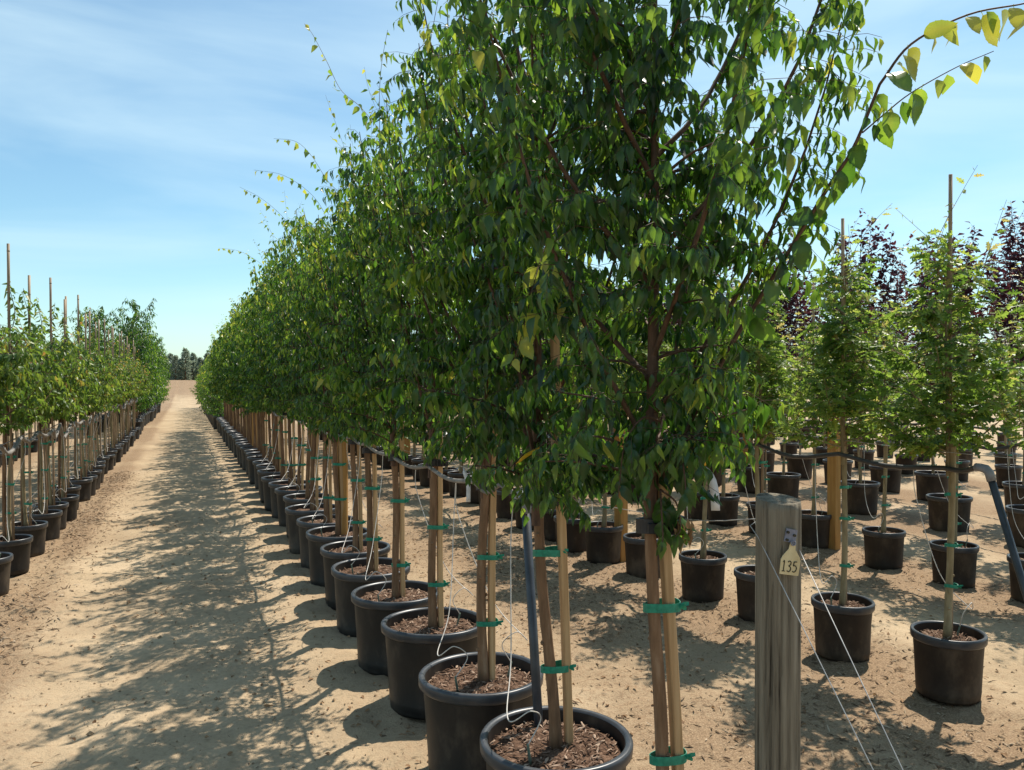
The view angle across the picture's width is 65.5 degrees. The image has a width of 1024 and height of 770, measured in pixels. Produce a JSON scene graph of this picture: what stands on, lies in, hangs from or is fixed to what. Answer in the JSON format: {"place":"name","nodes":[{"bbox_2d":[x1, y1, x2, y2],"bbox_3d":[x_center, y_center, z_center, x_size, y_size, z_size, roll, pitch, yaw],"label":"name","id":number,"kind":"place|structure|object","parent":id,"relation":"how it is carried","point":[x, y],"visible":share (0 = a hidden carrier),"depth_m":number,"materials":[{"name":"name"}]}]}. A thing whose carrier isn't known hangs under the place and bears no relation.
{"place":"outdoors","nodes":[
{"label":"outdoors","id":0,"kind":"place"},
{"bbox_2d":[0,398,137,556],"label":"irrigation hose","id":1,"kind":"object","parent":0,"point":[4,451],"visible":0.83,"depth_m":8.39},
{"bbox_2d":[0,380,1023,769],"bbox_3d":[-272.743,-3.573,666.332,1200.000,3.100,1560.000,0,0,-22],"label":"ground","id":2,"kind":"structure","parent":0,"point":[180,452],"depth_m":4.83,"materials":[{"name":"soil"}]},
{"bbox_2d":[0,314,61,596],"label":"potted maple","id":3,"kind":"object","parent":2,"relation":"on","point":[11,373],"visible":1,"depth_m":5.81,"materials":[{"name":"plant"}]},
{"bbox_2d":[0,243,69,575],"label":"potted maple","id":4,"kind":"object","parent":2,"relation":"on","point":[18,546],"visible":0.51,"depth_m":6.39,"materials":[{"name":"plant"}]},
{"bbox_2d":[0,275,90,556],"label":"potted maple","id":5,"kind":"object","parent":2,"relation":"on","point":[24,525],"visible":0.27,"depth_m":7.06,"materials":[{"name":"plant"}]},
{"bbox_2d":[4,299,91,540],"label":"potted maple","id":6,"kind":"object","parent":2,"relation":"on","point":[52,517],"visible":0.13,"depth_m":7.72,"materials":[{"name":"plant"}]},
{"bbox_2d":[13,278,99,529],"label":"potted maple","id":7,"kind":"object","parent":2,"relation":"on","point":[63,506],"visible":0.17,"depth_m":8.32,"materials":[{"name":"plant"}]},
{"bbox_2d":[41,299,110,521],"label":"potted maple","id":8,"kind":"object","parent":2,"relation":"on","point":[71,499],"visible":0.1,"depth_m":8.90,"materials":[{"name":"plant"}]},
{"bbox_2d":[54,295,111,501],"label":"potted maple","id":9,"kind":"object","parent":2,"relation":"on","point":[85,483],"visible":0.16,"depth_m":10.21,"materials":[{"name":"plant"}]},
{"bbox_2d":[52,296,119,509],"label":"potted maple","id":10,"kind":"object","parent":2,"relation":"on","point":[74,489],"visible":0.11,"depth_m":9.55,"materials":[{"name":"plant"}]},
{"bbox_2d":[67,306,118,434],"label":"tall potted tree","id":11,"kind":"object","parent":2,"relation":"on","point":[100,314],"visible":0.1,"depth_m":22.65,"materials":[{"name":"green plant"}]},
{"bbox_2d":[70,313,120,495],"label":"potted maple","id":12,"kind":"object","parent":2,"relation":"on","point":[85,460],"visible":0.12,"depth_m":10.76,"materials":[{"name":"plant"}]},
{"bbox_2d":[74,307,117,418],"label":"tall potted tree","id":13,"kind":"object","parent":2,"relation":"on","point":[107,315],"visible":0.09,"depth_m":24.87,"materials":[{"name":"green plant"}]},
{"bbox_2d":[78,311,122,489],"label":"potted maple","id":14,"kind":"object","parent":2,"relation":"on","point":[98,472],"visible":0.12,"depth_m":11.39,"materials":[{"name":"plant"}]},
{"bbox_2d":[82,319,126,473],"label":"potted maple","id":15,"kind":"object","parent":2,"relation":"on","point":[106,458],"visible":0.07,"depth_m":13.20,"materials":[{"name":"plant"}]},
{"bbox_2d":[91,322,125,463],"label":"potted maple","id":16,"kind":"object","parent":2,"relation":"on","point":[120,378],"visible":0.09,"depth_m":12.60,"materials":[{"name":"plant"}]},
{"bbox_2d":[87,336,133,482],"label":"potted maple","id":17,"kind":"object","parent":2,"relation":"on","point":[102,466],"visible":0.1,"depth_m":12.06,"materials":[{"name":"plant"}]},
{"bbox_2d":[99,330,130,465],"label":"potted maple","id":18,"kind":"object","parent":2,"relation":"on","point":[127,383],"visible":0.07,"depth_m":14.49,"materials":[{"name":"plant"}]},
{"bbox_2d":[101,319,137,470],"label":"potted maple","id":19,"kind":"object","parent":2,"relation":"on","point":[111,463],"visible":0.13,"depth_m":13.84,"materials":[{"name":"plant"}]},
{"bbox_2d":[103,328,139,462],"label":"potted maple","id":20,"kind":"object","parent":2,"relation":"on","point":[119,449],"visible":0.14,"depth_m":15.13,"materials":[{"name":"plant"}]},
{"bbox_2d":[107,339,140,456],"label":"potted maple","id":21,"kind":"object","parent":2,"relation":"on","point":[136,378],"visible":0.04,"depth_m":16.27,"materials":[{"name":"plant"}]},
{"bbox_2d":[110,333,145,454],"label":"potted maple","id":22,"kind":"object","parent":2,"relation":"on","point":[126,442],"visible":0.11,"depth_m":16.83,"materials":[{"name":"plant"}]},
{"bbox_2d":[105,319,160,419],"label":"tall potted tree","id":23,"kind":"object","parent":2,"relation":"on","point":[138,341],"visible":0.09,"depth_m":23.81,"materials":[{"name":"green plant"}]},
{"bbox_2d":[109,310,160,434],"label":"tall potted tree","id":24,"kind":"object","parent":2,"relation":"on","point":[142,356],"visible":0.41,"depth_m":22.78,"materials":[{"name":"green plant"}]},
{"bbox_2d":[119,337,151,446],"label":"potted maple","id":25,"kind":"object","parent":2,"relation":"on","point":[127,427],"visible":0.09,"depth_m":18.64,"materials":[{"name":"plant"}]},
{"bbox_2d":[113,298,161,430],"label":"tall potted tree","id":26,"kind":"object","parent":2,"relation":"on","point":[133,305],"visible":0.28,"depth_m":24.57,"materials":[{"name":"green plant"}]},
{"bbox_2d":[131,340,153,438],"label":"potted maple","id":27,"kind":"object","parent":2,"relation":"on","point":[138,429],"visible":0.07,"depth_m":21.19,"materials":[{"name":"plant"}]},
{"bbox_2d":[169,355,181,379],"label":"tree","id":28,"kind":"object","parent":2,"relation":"on","point":[175,363],"visible":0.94,"depth_m":106.11,"materials":[{"name":"green plant"}]},
{"bbox_2d":[177,347,192,379],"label":"tree","id":29,"kind":"object","parent":2,"relation":"on","point":[185,354],"visible":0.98,"depth_m":107.21,"materials":[{"name":"green plant"}]},
{"bbox_2d":[199,362,223,428],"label":"potted tree","id":30,"kind":"object","parent":2,"relation":"on","point":[219,405],"visible":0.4,"depth_m":25.64,"materials":[{"name":"green plant"}]},
{"bbox_2d":[211,314,240,449],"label":"potted tree","id":31,"kind":"object","parent":2,"relation":"on","point":[239,420],"visible":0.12,"depth_m":17.91,"materials":[{"name":"green plant"}]},
{"bbox_2d":[217,350,250,463],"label":"potted tree","id":32,"kind":"object","parent":2,"relation":"on","point":[230,375],"visible":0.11,"depth_m":14.86,"materials":[{"name":"green plant"}]},
{"bbox_2d":[218,290,252,456],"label":"potted tree","id":33,"kind":"object","parent":2,"relation":"on","point":[244,436],"visible":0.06,"depth_m":16.08,"materials":[{"name":"green plant"}]},
{"bbox_2d":[226,322,251,466],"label":"potted tree","id":34,"kind":"object","parent":2,"relation":"on","point":[232,388],"visible":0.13,"depth_m":14.27,"materials":[{"name":"green plant"}]},
{"bbox_2d":[225,291,252,450],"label":"potted tree","id":35,"kind":"object","parent":2,"relation":"on","point":[233,314],"visible":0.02,"depth_m":15.46,"materials":[{"name":"green plant"}]},
{"bbox_2d":[227,268,268,474],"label":"potted tree","id":36,"kind":"object","parent":2,"relation":"on","point":[258,420],"visible":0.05,"depth_m":13.22,"materials":[{"name":"green plant"}]},
{"bbox_2d":[228,305,268,470],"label":"potted tree","id":37,"kind":"object","parent":2,"relation":"on","point":[255,442],"visible":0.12,"depth_m":13.77,"materials":[{"name":"green plant"}]},
{"bbox_2d":[230,281,268,477],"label":"potted tree","id":38,"kind":"object","parent":2,"relation":"on","point":[240,401],"visible":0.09,"depth_m":12.59,"materials":[{"name":"green plant"}]},
{"bbox_2d":[234,298,270,483],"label":"potted tree","id":39,"kind":"object","parent":2,"relation":"on","point":[250,459],"visible":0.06,"depth_m":11.96,"materials":[{"name":"green plant"}]},
{"bbox_2d":[231,265,287,489],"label":"potted tree","id":40,"kind":"object","parent":2,"relation":"on","point":[270,456],"visible":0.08,"depth_m":11.43,"materials":[{"name":"green plant"}]},
{"bbox_2d":[218,248,300,511],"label":"potted tree","id":41,"kind":"object","parent":2,"relation":"on","point":[265,480],"visible":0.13,"depth_m":9.63,"materials":[{"name":"green plant"}]},
{"bbox_2d":[238,287,292,494],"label":"potted tree","id":42,"kind":"object","parent":2,"relation":"on","point":[258,466],"visible":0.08,"depth_m":10.79,"materials":[{"name":"green plant"}]},
{"bbox_2d":[241,253,296,502],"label":"potted tree","id":43,"kind":"object","parent":2,"relation":"on","point":[268,472],"visible":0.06,"depth_m":10.21,"materials":[{"name":"green plant"}]},
{"bbox_2d":[246,251,304,518],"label":"potted tree","id":44,"kind":"object","parent":2,"relation":"on","point":[272,485],"visible":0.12,"depth_m":8.99,"materials":[{"name":"green plant"}]},
{"bbox_2d":[248,212,321,526],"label":"potted tree","id":45,"kind":"object","parent":2,"relation":"on","point":[280,492],"visible":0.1,"depth_m":8.40,"materials":[{"name":"green plant"}]},
{"bbox_2d":[240,187,336,553],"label":"potted tree","id":46,"kind":"object","parent":2,"relation":"on","point":[294,513],"visible":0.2,"depth_m":7.19,"materials":[{"name":"green plant"}]},
{"bbox_2d":[258,221,332,537],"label":"potted tree","id":47,"kind":"object","parent":2,"relation":"on","point":[290,499],"visible":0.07,"depth_m":7.83,"materials":[{"name":"green plant"}]},
{"bbox_2d":[266,191,357,568],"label":"potted tree","id":48,"kind":"object","parent":2,"relation":"on","point":[304,523],"visible":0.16,"depth_m":6.71,"materials":[{"name":"green plant"}]},
{"bbox_2d":[255,170,381,586],"bbox_3d":[-1.416,-0.177,6.444,1.152,3.417,1.687,0,0,-22],"label":"potted tree","id":49,"kind":"object","parent":2,"relation":"on","point":[317,540],"visible":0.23,"depth_m":6.04,"materials":[{"name":"green plant"}]},
{"bbox_2d":[274,109,408,609],"bbox_3d":[-1.244,-0.219,5.831,0.875,3.513,1.572,0,0,-22],"label":"potted tree","id":50,"kind":"object","parent":2,"relation":"on","point":[332,553],"visible":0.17,"depth_m":5.59,"materials":[{"name":"green plant"}]},
{"bbox_2d":[337,439,347,534],"bbox_3d":[-1.320,0.974,6.206,0.083,1.206,0.083,0,0,-37],"label":"wooden post","id":51,"kind":"object","parent":2,"relation":"on","point":[345,490],"visible":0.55,"depth_m":6.17,"materials":[{"name":"wood"}]},
{"bbox_2d":[293,127,415,636],"bbox_3d":[-0.941,-0.046,4.986,0.844,3.174,0.954,0,0,14],"label":"potted tree","id":52,"kind":"object","parent":2,"relation":"on","point":[347,582],"visible":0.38,"depth_m":4.93,"materials":[{"name":"green plant"}]},
{"bbox_2d":[305,24,461,676],"bbox_3d":[-0.820,-0.363,4.404,1.422,3.795,0.855,0,0,29],"label":"potted tree","id":53,"kind":"object","parent":2,"relation":"on","point":[396,594],"visible":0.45,"depth_m":4.26,"materials":[{"name":"green plant"}]},
{"bbox_2d":[261,410,541,764],"bbox_3d":[-3.487,0.751,11.396,0.426,0.856,19.280,0,0,-22],"label":"irrigation hose","id":54,"kind":"object","parent":53,"relation":"attached to","point":[436,472],"visible":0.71,"depth_m":3.50,"materials":[{"name":"plastic"}]},
{"bbox_2d":[333,44,480,719],"bbox_3d":[-0.403,-0.082,3.845,0.913,3.243,0.919,0,0,-22],"label":"potted tree","id":55,"kind":"object","parent":2,"relation":"on","point":[413,636],"visible":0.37,"depth_m":3.74,"materials":[{"name":"green plant"}]},
{"bbox_2d":[447,313,472,496],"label":"potted oak","id":56,"kind":"object","parent":2,"relation":"on","point":[460,489],"visible":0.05,"depth_m":10.63,"materials":[{"name":"plastic"}]},
{"bbox_2d":[366,10,596,769],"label":"potted tree","id":57,"kind":"object","parent":2,"relation":"on","point":[456,722],"visible":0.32,"depth_m":3.08,"materials":[{"name":"green plant"}]},
{"bbox_2d":[496,460,522,518],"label":"potted oak","id":58,"kind":"object","parent":2,"relation":"on","point":[503,509],"visible":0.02,"depth_m":8.90,"materials":[{"name":"plastic"}]},
{"bbox_2d":[0,497,1019,769],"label":"fallen leaves","id":59,"kind":"object","parent":2,"relation":"on","point":[446,605],"visible":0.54,"depth_m":4.47,"materials":[{"name":"brown plant"}]},
{"bbox_2d":[0,471,1023,769],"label":"wood chips","id":60,"kind":"object","parent":2,"relation":"on","point":[106,489],"visible":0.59,"depth_m":5.22,"materials":[{"name":"wood"}]},
{"bbox_2d":[0,505,1023,769],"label":"soil crumbs","id":61,"kind":"object","parent":2,"relation":"on","point":[90,733],"visible":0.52,"depth_m":4.48,"materials":[{"name":"soil"}]},
{"bbox_2d":[376,0,666,769],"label":"potted tree","id":62,"kind":"object","parent":2,"relation":"on","point":[568,736],"visible":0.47,"depth_m":2.57,"materials":[{"name":"green plant"}]},
{"bbox_2d":[515,490,542,726],"bbox_3d":[0.069,0.984,2.820,0.044,1.206,0.212,0,0,-28],"label":"riser pipe","id":63,"kind":"object","parent":2,"relation":"on","point":[532,620],"visible":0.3,"depth_m":2.80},
{"bbox_2d":[532,338,620,541],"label":"potted oak","id":64,"kind":"object","parent":2,"relation":"on","point":[549,529],"visible":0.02,"depth_m":7.76,"materials":[{"name":"plastic"}]},
{"bbox_2d":[542,314,617,552],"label":"potted oak","id":65,"kind":"object","parent":2,"relation":"on","point":[576,540],"visible":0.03,"depth_m":7.22,"materials":[{"name":"plastic"}]},
{"bbox_2d":[573,280,637,563],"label":"potted oak","id":66,"kind":"object","parent":2,"relation":"on","point":[603,541],"visible":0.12,"depth_m":6.75,"materials":[{"name":"plastic"}]},
{"bbox_2d":[614,409,627,562],"bbox_3d":[0.946,0.892,6.908,0.088,1.370,0.088,0,0,-37],"label":"wooden post","id":67,"kind":"object","parent":2,"relation":"on","point":[620,519],"visible":0.2,"depth_m":6.87,"materials":[{"name":"wood"}]},
{"bbox_2d":[602,299,675,578],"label":"potted oak","id":68,"kind":"object","parent":2,"relation":"on","point":[635,552],"visible":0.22,"depth_m":6.25,"materials":[{"name":"plant"}]},
{"bbox_2d":[678,334,709,519],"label":"potted oak","id":69,"kind":"object","parent":2,"relation":"on","point":[696,513],"visible":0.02,"depth_m":9.00,"materials":[{"name":"plastic"}]},
{"bbox_2d":[641,239,751,602],"bbox_3d":[1.339,0.228,5.715,0.688,2.589,0.844,0,0,-22],"label":"potted oak","id":70,"kind":"object","parent":2,"relation":"on","point":[702,574],"visible":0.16,"depth_m":5.58,"materials":[{"name":"plastic"}]},
{"bbox_2d":[677,265,736,485],"bbox_3d":[2.864,-0.276,11.773,0.860,3.522,0.939,0,0,39],"label":"potted plum","id":71,"kind":"object","parent":2,"relation":"on","point":[718,476],"visible":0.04,"depth_m":11.71,"materials":[{"name":"plant"}]},
{"bbox_2d":[414,0,1023,769],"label":"potted tree","id":72,"kind":"object","parent":2,"relation":"on","point":[652,460],"visible":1,"depth_m":1.90,"materials":[{"name":"green plant"}]},
{"bbox_2d":[705,466,719,510],"bbox_3d":[0.481,0.254,1.986,0.082,0.120,0.007,0,0,-13],"label":"plant tag","id":73,"kind":"object","parent":72,"relation":"attached to","point":[713,484],"visible":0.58,"depth_m":1.99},
{"bbox_2d":[699,327,749,526],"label":"potted oak","id":74,"kind":"object","parent":2,"relation":"on","point":[728,509],"visible":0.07,"depth_m":8.43,"materials":[{"name":"plastic"}]},
{"bbox_2d":[725,271,778,492],"bbox_3d":[3.303,-0.066,11.141,0.857,3.106,0.837,0,0,8],"label":"potted plum","id":75,"kind":"object","parent":2,"relation":"on","point":[750,484],"visible":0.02,"depth_m":10.94,"materials":[{"name":"plastic"}]},
{"bbox_2d":[713,259,823,621],"bbox_3d":[1.640,0.326,5.235,0.744,2.417,0.786,0,0,-22],"label":"potted oak","id":76,"kind":"object","parent":2,"relation":"on","point":[744,575],"visible":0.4,"depth_m":5.15,"materials":[{"name":"plant"}]},
{"bbox_2d":[544,423,974,634],"bbox_3d":[-0.711,0.800,10.485,0.423,0.938,14.750,0,0,-23],"label":"irrigation hose","id":77,"kind":"object","parent":76,"relation":"attached to","point":[903,467],"visible":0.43,"depth_m":4.34,"materials":[{"name":"plastic"}]},
{"bbox_2d":[734,319,805,533],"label":"potted oak","id":78,"kind":"object","parent":2,"relation":"on","point":[752,505],"visible":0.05,"depth_m":8.05,"materials":[{"name":"plant"}]},
{"bbox_2d":[755,493,801,769],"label":"end post","id":79,"kind":"object","parent":2,"relation":"on","point":[778,523],"visible":0.98,"depth_m":1.59,"materials":[{"name":"wood"}]},
{"bbox_2d":[779,540,800,575],"bbox_3d":[0.546,0.341,1.567,0.044,0.071,0.013,0,0,-22],"label":"number tag","id":80,"kind":"object","parent":79,"relation":"attached to","point":[790,561],"visible":1,"depth_m":1.57,"materials":[{"name":"plastic"}]},
{"bbox_2d":[750,522,873,769],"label":"guy wire","id":81,"kind":"object","parent":79,"relation":"attached to","point":[815,653],"visible":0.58,"depth_m":1.47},
{"bbox_2d":[799,550,902,769],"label":"guy wire","id":82,"kind":"object","parent":79,"relation":"attached to","point":[852,662],"visible":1,"depth_m":1.45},
{"bbox_2d":[749,215,815,497],"bbox_3d":[3.432,-0.347,10.302,1.058,3.701,0.732,0,0,20],"label":"potted plum","id":83,"kind":"object","parent":2,"relation":"on","point":[784,482],"visible":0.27,"depth_m":10.13,"materials":[{"name":"plant"}]},
{"bbox_2d":[778,279,821,478],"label":"potted plum","id":84,"kind":"object","parent":2,"relation":"on","point":[795,465],"visible":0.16,"depth_m":12.64,"materials":[{"name":"plant"}]},
{"bbox_2d":[774,282,850,548],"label":"potted oak","id":85,"kind":"object","parent":2,"relation":"on","point":[810,530],"visible":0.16,"depth_m":7.33,"materials":[{"name":"plant"}]},
{"bbox_2d":[827,418,840,549],"bbox_3d":[2.965,0.906,7.334,0.088,1.300,0.088,0,0,-37],"label":"wooden post","id":86,"kind":"object","parent":2,"relation":"on","point":[833,486],"visible":0.56,"depth_m":7.30,"materials":[{"name":"wood"}]},
{"bbox_2d":[728,426,1023,547],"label":"irrigation hose","id":87,"kind":"object","parent":86,"relation":"attached to","point":[983,447],"visible":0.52,"depth_m":6.21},
{"bbox_2d":[811,268,865,483],"bbox_3d":[4.974,-0.173,12.043,0.837,3.332,0.857,0,0,43],"label":"potted plum","id":88,"kind":"object","parent":2,"relation":"on","point":[849,465],"visible":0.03,"depth_m":11.94,"materials":[{"name":"plant"}]},
{"bbox_2d":[772,205,921,662],"bbox_3d":[1.905,0.277,4.525,0.893,2.511,0.720,0,0,-22],"label":"potted oak","id":89,"kind":"object","parent":2,"relation":"on","point":[851,614],"visible":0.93,"depth_m":4.47,"materials":[{"name":"plant"}]},
{"bbox_2d":[853,360,876,468],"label":"potted oak","id":90,"kind":"object","parent":2,"relation":"on","point":[869,455],"visible":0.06,"depth_m":13.90,"materials":[{"name":"plastic"}]},
{"bbox_2d":[830,208,914,514],"bbox_3d":[4.130,-0.239,9.169,0.939,3.449,0.860,0,0,38],"label":"potted plum","id":91,"kind":"object","parent":2,"relation":"on","point":[856,500],"visible":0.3,"depth_m":9.12,"materials":[{"name":"plant"}]},
{"bbox_2d":[840,289,931,569],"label":"potted oak","id":92,"kind":"object","parent":2,"relation":"on","point":[884,548],"visible":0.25,"depth_m":6.59,"materials":[{"name":"plant"}]},
{"bbox_2d":[864,253,910,492],"bbox_3d":[5.211,-0.250,11.115,0.732,3.486,1.058,0,0,36],"label":"potted plum","id":93,"kind":"object","parent":2,"relation":"on","point":[893,481],"visible":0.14,"depth_m":11.05,"materials":[{"name":"plant"}]},
{"bbox_2d":[882,336,921,474],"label":"potted oak","id":94,"kind":"object","parent":2,"relation":"on","point":[900,460],"visible":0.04,"depth_m":13.11,"materials":[{"name":"plastic"}]},
{"bbox_2d":[850,165,1023,705],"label":"potted oak","id":95,"kind":"object","parent":2,"relation":"on","point":[948,663],"visible":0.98,"depth_m":3.88,"materials":[{"name":"plant"}]},
{"bbox_2d":[898,236,986,500],"bbox_3d":[5.589,-0.184,10.346,0.939,3.349,0.860,0,0,-7],"label":"potted plum","id":96,"kind":"object","parent":2,"relation":"on","point":[927,481],"visible":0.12,"depth_m":10.28,"materials":[{"name":"plant"}]},
{"bbox_2d":[892,289,1006,588],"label":"potted oak","id":97,"kind":"object","parent":2,"relation":"on","point":[965,565],"visible":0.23,"depth_m":6.04,"materials":[{"name":"plant"}]},
{"bbox_2d":[905,221,1010,531],"bbox_3d":[4.597,-0.107,8.368,0.839,3.253,0.873,0,0,-22],"label":"potted plum","id":98,"kind":"object","parent":2,"relation":"on","point":[938,510],"visible":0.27,"depth_m":8.25,"materials":[{"name":"plant"}]},
{"bbox_2d":[973,463,1023,599],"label":"riser pipe","id":99,"kind":"object","parent":2,"relation":"on","point":[988,472],"visible":1,"depth_m":3.58,"materials":[{"name":"plastic"}]},
{"bbox_2d":[978,343,1022,487],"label":"potted oak","id":100,"kind":"object","parent":2,"relation":"on","point":[1002,475],"visible":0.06,"depth_m":11.53,"materials":[{"name":"plastic"}]},
{"bbox_2d":[986,332,1016,469],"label":"potted oak","id":101,"kind":"object","parent":2,"relation":"on","point":[999,460],"visible":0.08,"depth_m":13.69,"materials":[{"name":"plastic"}]},
{"bbox_2d":[980,263,1023,603],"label":"potted oak","id":102,"kind":"object","parent":2,"relation":"on","point":[1016,594],"visible":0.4,"depth_m":5.66,"materials":[{"name":"plant"}]},
{"bbox_2d":[981,201,1023,547],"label":"potted plum","id":103,"kind":"object","parent":2,"relation":"on","point":[1018,512],"visible":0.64,"depth_m":7.52,"materials":[{"name":"plant"}]},
{"bbox_2d":[981,224,1023,512],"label":"potted plum","id":104,"kind":"object","parent":2,"relation":"on","point":[1014,489],"visible":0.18,"depth_m":9.24,"materials":[{"name":"plant"}]},
{"bbox_2d":[996,281,1023,448],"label":"potted oak","id":105,"kind":"object","parent":2,"relation":"on","point":[1019,329],"visible":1,"depth_m":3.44,"materials":[{"name":"plant"}]},
{"bbox_2d":[0,0,1023,376],"label":"sky","id":106,"kind":"structure","parent":0,"point":[132,131],"materials":[{"name":"blue"}]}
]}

